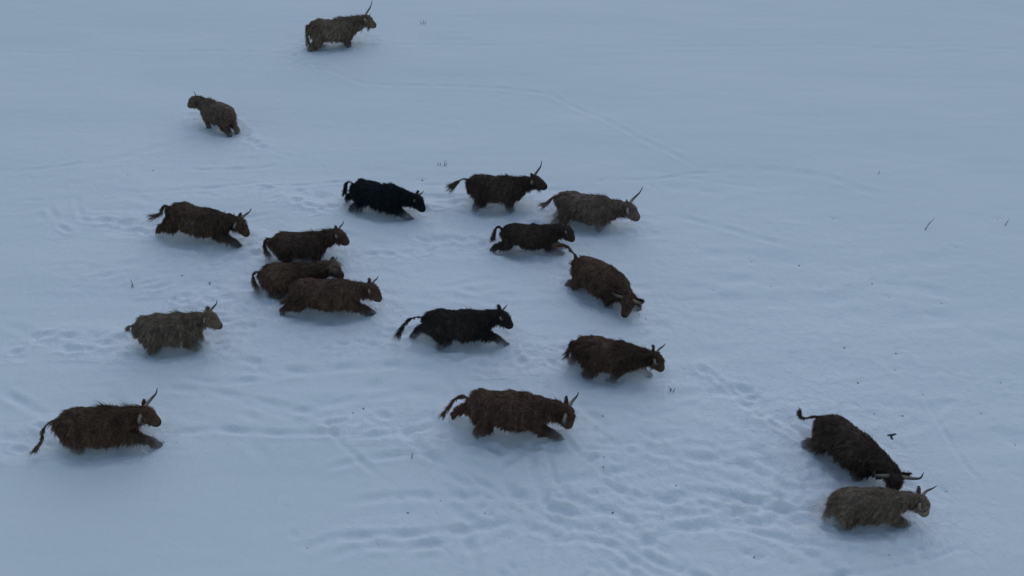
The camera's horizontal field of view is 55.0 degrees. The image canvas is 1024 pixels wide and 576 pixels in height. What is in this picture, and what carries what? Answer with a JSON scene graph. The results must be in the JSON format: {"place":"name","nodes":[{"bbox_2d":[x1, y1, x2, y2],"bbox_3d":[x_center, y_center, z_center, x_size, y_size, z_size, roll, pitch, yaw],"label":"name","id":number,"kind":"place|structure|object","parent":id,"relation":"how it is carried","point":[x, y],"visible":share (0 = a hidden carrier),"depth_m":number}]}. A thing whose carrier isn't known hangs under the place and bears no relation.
{"place":"outdoors","nodes":[
{"label":"outdoors","id":0,"kind":"place"},
{"bbox_2d":[0,0,1023,575],"bbox_3d":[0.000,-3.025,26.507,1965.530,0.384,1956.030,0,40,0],"label":"snow ground","id":1,"kind":"structure","parent":0,"point":[818,166],"depth_m":22.98},
{"bbox_2d":[27,388,162,456],"bbox_3d":[-8.035,2.758,19.037,2.558,1.478,0.973,-1,40,-2],"label":"shaggy cow","id":2,"kind":"object","parent":1,"relation":"on","point":[79,429],"visible":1,"depth_m":18.74},
{"bbox_2d":[125,301,222,355],"bbox_3d":[-7.238,0.964,21.093,2.150,1.370,0.866,-1,40,-1],"label":"shaggy cow","id":3,"kind":"object","parent":1,"relation":"on","point":[153,333],"visible":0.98,"depth_m":20.78},
{"bbox_2d":[145,201,250,248],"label":"shaggy cow","id":4,"kind":"object","parent":1,"relation":"on","point":[195,221],"visible":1,"depth_m":23.68},
{"bbox_2d":[187,91,239,136],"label":"shaggy cow","id":5,"kind":"object","parent":1,"relation":"on","point":[222,116],"visible":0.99,"depth_m":28.04},
{"bbox_2d":[250,257,343,299],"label":"shaggy cow","id":6,"kind":"object","parent":1,"relation":"on","point":[275,279],"visible":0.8,"depth_m":22.26},
{"bbox_2d":[262,221,349,262],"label":"shaggy cow","id":7,"kind":"object","parent":1,"relation":"on","point":[287,246],"visible":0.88,"depth_m":23.17},
{"bbox_2d":[279,276,381,315],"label":"shaggy cow","id":8,"kind":"object","parent":1,"relation":"on","point":[331,295],"visible":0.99,"depth_m":21.68},
{"bbox_2d":[304,2,376,51],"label":"shaggy cow","id":9,"kind":"object","parent":1,"relation":"on","point":[342,29],"visible":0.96,"depth_m":31.79},
{"bbox_2d":[341,177,425,220],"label":"shaggy cow","id":10,"kind":"object","parent":1,"relation":"on","point":[385,198],"visible":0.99,"depth_m":24.72},
{"bbox_2d":[393,304,512,349],"bbox_3d":[-1.291,0.886,21.159,2.645,1.138,0.803,-1,40,-1],"label":"shaggy cow","id":11,"kind":"object","parent":1,"relation":"on","point":[443,328],"visible":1,"depth_m":20.86},
{"bbox_2d":[444,161,546,213],"bbox_3d":[-0.421,-2.454,25.158,2.648,1.547,0.836,3,40,3],"label":"shaggy cow","id":12,"kind":"object","parent":1,"relation":"on","point":[506,190],"visible":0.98,"depth_m":24.83},
{"bbox_2d":[438,388,578,441],"bbox_3d":[-0.102,2.561,19.263,2.765,1.412,0.923,3,40,3],"label":"shaggy cow","id":13,"kind":"object","parent":1,"relation":"on","point":[486,411],"visible":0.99,"depth_m":18.86},
{"bbox_2d":[104,198,916,540],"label":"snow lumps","id":14,"kind":"object","parent":1,"relation":"on","point":[506,346],"visible":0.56,"depth_m":21.14},
{"bbox_2d":[488,221,574,255],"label":"shaggy cow","id":15,"kind":"object","parent":1,"relation":"on","point":[534,237],"visible":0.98,"depth_m":23.58},
{"bbox_2d":[538,187,642,231],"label":"shaggy cow","id":16,"kind":"object","parent":1,"relation":"on","point":[598,212],"visible":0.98,"depth_m":24.35},
{"bbox_2d":[551,243,644,317],"bbox_3d":[1.974,-0.058,22.483,2.700,1.407,0.999,28,48,29],"label":"shaggy cow","id":17,"kind":"object","parent":1,"relation":"on","point":[607,284],"visible":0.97,"depth_m":22.08},
{"bbox_2d":[561,335,665,382],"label":"shaggy cow","id":18,"kind":"object","parent":1,"relation":"on","point":[593,355],"visible":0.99,"depth_m":20.14},
{"bbox_2d":[796,407,923,490],"bbox_3d":[6.473,3.227,18.770,0.947,1.362,2.589,-32,49,-32],"label":"shaggy cow","id":19,"kind":"object","parent":1,"relation":"on","point":[847,445],"visible":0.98,"depth_m":18.42},
{"bbox_2d":[820,486,935,530],"bbox_3d":[6.602,4.057,17.820,1.961,1.196,0.810,0,40,0],"label":"shaggy cow","id":20,"kind":"object","parent":1,"relation":"on","point":[850,507],"visible":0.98,"depth_m":17.50}
]}

